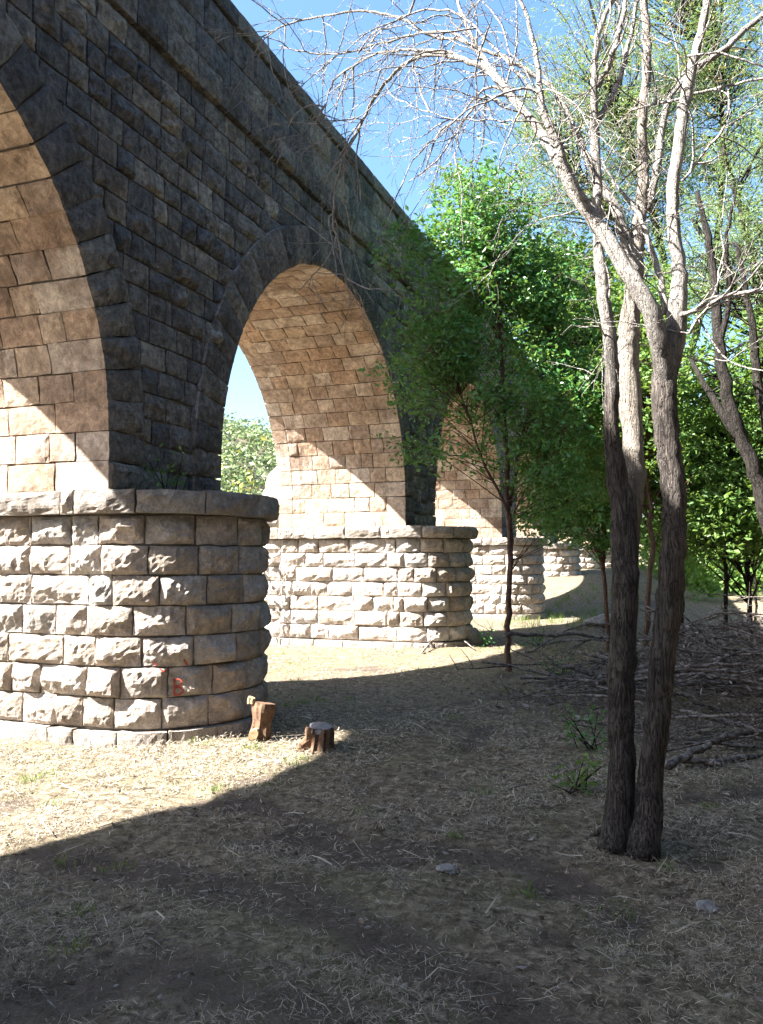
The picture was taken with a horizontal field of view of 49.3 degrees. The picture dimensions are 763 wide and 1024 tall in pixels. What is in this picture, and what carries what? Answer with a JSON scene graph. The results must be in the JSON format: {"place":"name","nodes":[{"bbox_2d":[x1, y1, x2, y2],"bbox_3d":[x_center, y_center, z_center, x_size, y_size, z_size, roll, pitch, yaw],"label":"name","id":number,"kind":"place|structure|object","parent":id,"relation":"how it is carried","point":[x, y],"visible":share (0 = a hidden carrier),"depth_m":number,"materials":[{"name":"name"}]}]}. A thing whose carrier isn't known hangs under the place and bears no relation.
{"place":"outdoors","nodes":[
{"label":"outdoors","id":0,"kind":"place"},
{"bbox_2d":[0,435,762,1023],"bbox_3d":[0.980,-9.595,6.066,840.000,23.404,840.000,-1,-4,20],"label":"ground","id":1,"kind":"structure","parent":0,"point":[202,951],"depth_m":4.58,"materials":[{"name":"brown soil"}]},
{"bbox_2d":[38,986,67,1017],"bbox_3d":[-1.268,1.873,3.182,0.026,0.028,0.316,3,-4,-40],"label":"stick","id":2,"kind":"object","parent":1,"relation":"on","point":[46,998],"visible":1,"depth_m":3.16,"materials":[{"name":"brown wood"}]},
{"bbox_2d":[144,935,165,949],"bbox_3d":[-0.990,1.878,3.635,0.008,0.014,0.183,3,-5,-44],"label":"stick","id":3,"kind":"object","parent":1,"relation":"on","point":[154,940],"visible":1,"depth_m":3.64,"materials":[{"name":"brown wood"}]},
{"bbox_2d":[199,889,238,894],"bbox_3d":[-0.821,1.931,4.229,0.215,0.018,0.036,-1,-3,12],"label":"stick","id":4,"kind":"object","parent":1,"relation":"on","point":[204,891],"visible":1,"depth_m":4.24,"materials":[{"name":"brown wood"}]},
{"bbox_2d":[221,436,268,602],"bbox_3d":[-3.331,0.492,17.887,1.914,4.484,3.309,1,-3,-14],"label":"yellow shrub","id":5,"kind":"object","parent":1,"relation":"on","point":[241,486],"visible":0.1,"depth_m":17.38,"materials":[{"name":"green plant"}]},
{"bbox_2d":[216,411,276,494],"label":"hillside wood","id":6,"kind":"object","parent":1,"relation":"on","point":[240,431],"visible":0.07,"depth_m":69.77,"materials":[{"name":"green plant"}]},
{"bbox_2d":[247,696,275,741],"bbox_3d":[-1.140,1.952,7.780,0.209,0.457,0.326,-3,-4,39],"label":"cut log","id":7,"kind":"object","parent":1,"relation":"on","point":[263,713],"visible":0.91,"depth_m":7.73,"materials":[{"name":"brown wood"}]},
{"bbox_2d":[262,481,282,500],"bbox_3d":[-3.060,-0.240,24.020,1.074,1.328,1.136,1,-4,-23],"label":"boulder","id":8,"kind":"object","parent":1,"relation":"on","point":[271,490],"visible":0.2,"depth_m":23.71,"materials":[{"name":"beige stone"}]},
{"bbox_2d":[265,467,279,487],"bbox_3d":[-3.030,-0.895,25.081,0.901,0.965,0.902,-1,-4,20],"label":"boulder","id":9,"kind":"object","parent":1,"relation":"on","point":[272,477],"visible":0.24,"depth_m":24.82,"materials":[{"name":"beige stone"}]},
{"bbox_2d":[267,513,280,527],"bbox_3d":[-3.024,0.239,23.017,0.909,0.992,0.818,-1,-4,20],"label":"boulder","id":10,"kind":"object","parent":1,"relation":"on","point":[273,524],"visible":0.06,"depth_m":22.69,"materials":[{"name":"beige stone"}]},
{"bbox_2d":[0,0,611,746],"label":"viaduct","id":11,"kind":"object","parent":1,"relation":"on","point":[146,290],"visible":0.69,"depth_m":8.64,"materials":[{"name":"stone"}]},
{"bbox_2d":[143,442,193,489],"bbox_3d":[-2.128,-0.393,8.248,0.504,0.540,0.541,1,-4,-24],"label":"wall fern","id":12,"kind":"object","parent":11,"relation":"on","point":[174,484],"depth_m":8.29,"materials":[{"name":"green plant"}]},
{"bbox_2d":[297,722,335,753],"bbox_3d":[-0.558,2.033,7.406,0.321,0.292,0.339,-2,-4,30],"label":"tree stump","id":13,"kind":"object","parent":1,"relation":"on","point":[318,735],"visible":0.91,"depth_m":7.33,"materials":[{"name":"brown wood"}]},
{"bbox_2d":[15,645,744,1023],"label":"grass tufts","id":14,"kind":"object","parent":1,"relation":"on","point":[347,813],"visible":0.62,"depth_m":5.58,"materials":[{"name":"plant"}]},
{"bbox_2d":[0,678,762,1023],"bbox_3d":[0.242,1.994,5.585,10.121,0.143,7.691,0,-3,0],"label":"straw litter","id":15,"kind":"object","parent":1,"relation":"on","point":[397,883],"visible":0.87,"depth_m":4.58,"materials":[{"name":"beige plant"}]},
{"bbox_2d":[435,863,457,874],"bbox_3d":[0.354,1.930,4.503,0.122,0.049,0.097,-1,-4,20],"label":"stone","id":16,"kind":"object","parent":1,"relation":"on","point":[447,868],"visible":0.98,"depth_m":4.47,"materials":[{"name":"grey stone"}]},
{"bbox_2d":[421,639,474,652],"bbox_3d":[1.377,2.467,15.881,0.904,0.197,2.621,-1,-3,10],"label":"curved stick","id":17,"kind":"object","parent":1,"relation":"on","point":[424,649],"visible":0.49,"depth_m":15.40,"materials":[{"name":"brown wood"}]},
{"bbox_2d":[184,0,762,861],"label":"bare tree","id":18,"kind":"object","parent":1,"relation":"on","point":[632,820],"visible":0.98,"depth_m":5.13,"materials":[{"name":"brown plant"}]},
{"bbox_2d":[465,627,483,644],"bbox_3d":[1.783,2.546,16.567,0.497,0.509,0.455,2,-4,-29],"label":"rock","id":19,"kind":"object","parent":1,"relation":"on","point":[472,636],"visible":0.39,"depth_m":16.38,"materials":[{"name":"grey stone"}]},
{"bbox_2d":[476,626,494,646],"bbox_3d":[2.058,2.436,16.290,0.382,0.400,0.584,-1,-4,20],"label":"weed","id":20,"kind":"object","parent":1,"relation":"on","point":[487,639],"visible":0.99,"depth_m":16.25,"materials":[{"name":"green plant"}]},
{"bbox_2d":[356,132,620,671],"bbox_3d":[1.942,-1.626,12.976,4.698,8.447,3.197,1,-4,-24],"label":"elm tree","id":21,"kind":"object","parent":1,"relation":"on","point":[475,251],"visible":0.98,"depth_m":12.77,"materials":[{"name":"green plant"}]},
{"bbox_2d":[504,783,533,792],"bbox_3d":[1.024,2.032,6.157,0.362,0.018,0.027,3,-4,-42],"label":"stick","id":22,"kind":"object","parent":1,"relation":"on","point":[505,791],"visible":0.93,"depth_m":6.13,"materials":[{"name":"brown wood"}]},
{"bbox_2d":[515,621,555,646],"bbox_3d":[3.012,2.387,16.227,0.734,0.530,0.749,0,-3,-7],"label":"weed","id":23,"kind":"object","parent":1,"relation":"on","point":[539,638],"visible":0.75,"depth_m":16.29,"materials":[{"name":"green plant"}]},
{"bbox_2d":[531,649,579,684],"bbox_3d":[2.329,2.060,11.039,0.622,0.538,0.582,-1,-4,20],"label":"weed","id":24,"kind":"object","parent":1,"relation":"on","point":[542,663],"visible":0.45,"depth_m":11.03,"materials":[{"name":"green plant"}]},
{"bbox_2d":[385,585,762,774],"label":"brush pile","id":25,"kind":"object","parent":1,"relation":"on","point":[725,663],"visible":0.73,"depth_m":9.22,"materials":[{"name":"brown wood"}]},
{"bbox_2d":[545,742,609,795],"bbox_3d":[1.444,1.912,6.079,0.467,0.429,0.404,-3,-4,42],"label":"weed","id":26,"kind":"object","parent":1,"relation":"on","point":[585,777],"visible":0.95,"depth_m":6.08,"materials":[{"name":"green plant"}]},
{"bbox_2d":[514,389,647,652],"bbox_3d":[3.683,-0.008,15.325,2.688,5.445,2.810,-1,-4,20],"label":"leafy tree","id":27,"kind":"object","parent":1,"relation":"on","point":[602,549],"visible":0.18,"depth_m":15.15,"materials":[{"name":"green plant"}]},
{"bbox_2d":[554,701,608,751],"bbox_3d":[1.858,1.948,7.514,0.630,0.481,0.545,-3,-4,42],"label":"weed","id":28,"kind":"object","parent":1,"relation":"on","point":[583,735],"visible":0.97,"depth_m":7.46,"materials":[{"name":"green plant"}]},
{"bbox_2d":[484,223,691,501],"bbox_3d":[4.800,-2.177,20.246,5.398,10.389,5.034,-1,-4,20],"label":"leafy tree","id":29,"kind":"object","parent":1,"relation":"on","point":[587,266],"visible":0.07,"depth_m":19.60,"materials":[{"name":"green plant"}]},
{"bbox_2d":[583,613,610,627],"bbox_3d":[5.686,2.781,20.866,1.224,0.458,0.774,-1,-4,20],"label":"rock","id":30,"kind":"object","parent":1,"relation":"on","point":[600,618],"visible":0.34,"depth_m":20.70,"materials":[{"name":"grey stone"}]},
{"bbox_2d":[477,0,762,634],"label":"acacia tree","id":31,"kind":"object","parent":1,"relation":"on","point":[627,102],"visible":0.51,"depth_m":19.19,"materials":[{"name":"green plant"}]},
{"bbox_2d":[547,258,749,667],"bbox_3d":[4.273,-0.844,13.190,2.583,6.889,3.291,1,-3,-9],"label":"leafy tree","id":32,"kind":"object","parent":1,"relation":"on","point":[650,453],"visible":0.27,"depth_m":12.97,"materials":[{"name":"green plant"}]},
{"bbox_2d":[599,342,762,601],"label":"background wood","id":33,"kind":"object","parent":1,"relation":"on","point":[708,578],"visible":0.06,"depth_m":35.15,"materials":[{"name":"green plant"}]},
{"bbox_2d":[609,293,762,656],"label":"leafy tree","id":34,"kind":"object","parent":1,"relation":"on","point":[741,529],"visible":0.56,"depth_m":13.04,"materials":[{"name":"green plant"}]},
{"bbox_2d":[639,159,762,532],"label":"leaning tree","id":35,"kind":"object","parent":1,"relation":"on","point":[727,411],"visible":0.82,"depth_m":10.61,"materials":[{"name":"brown plant"}]},
{"bbox_2d":[643,69,762,357],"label":"acacia tree","id":36,"kind":"object","parent":1,"relation":"on","point":[744,218],"visible":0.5,"depth_m":16.16,"materials":[{"name":"green plant"}]},
{"bbox_2d":[683,757,723,766],"bbox_3d":[2.606,2.027,6.748,0.319,0.062,0.079,-2,-4,30],"label":"fallen log","id":37,"kind":"object","parent":1,"relation":"on","point":[697,760],"visible":0.82,"depth_m":6.75,"materials":[{"name":"brown wood"}]},
{"bbox_2d":[695,899,717,913],"bbox_3d":[1.608,1.958,4.111,0.106,0.076,0.109,-1,-4,20],"label":"stone","id":38,"kind":"object","parent":1,"relation":"on","point":[708,904],"visible":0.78,"depth_m":4.09,"materials":[{"name":"grey stone"}]},
{"bbox_2d":[664,729,762,769],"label":"fallen log","id":39,"kind":"object","parent":1,"relation":"on","point":[675,761],"visible":0.97,"depth_m":6.95,"materials":[{"name":"brown wood"}]},
{"bbox_2d":[687,233,762,432],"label":"forked tree","id":40,"kind":"object","parent":1,"relation":"on","point":[756,363],"visible":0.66,"depth_m":12.63,"materials":[{"name":"brown plant"}]},
{"bbox_2d":[687,433,762,651],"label":"slim sapling","id":41,"kind":"object","parent":1,"relation":"on","point":[726,579],"visible":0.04,"depth_m":14.50,"materials":[{"name":"green plant"}]},
{"bbox_2d":[701,448,762,643],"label":"slim sapling","id":42,"kind":"object","parent":1,"relation":"on","point":[755,598],"visible":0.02,"depth_m":16.71,"materials":[{"name":"green plant"}]},
{"bbox_2d":[224,0,762,535],"label":"sky","id":43,"kind":"structure","parent":0,"point":[244,396],"materials":[{"name":"blue"}]},
{"bbox_2d":[499,583,640,629],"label":"bank grass","id":44,"kind":"structure","parent":0,"point":[549,613],"depth_m":24.40,"materials":[{"name":"beige plant"}]}
]}

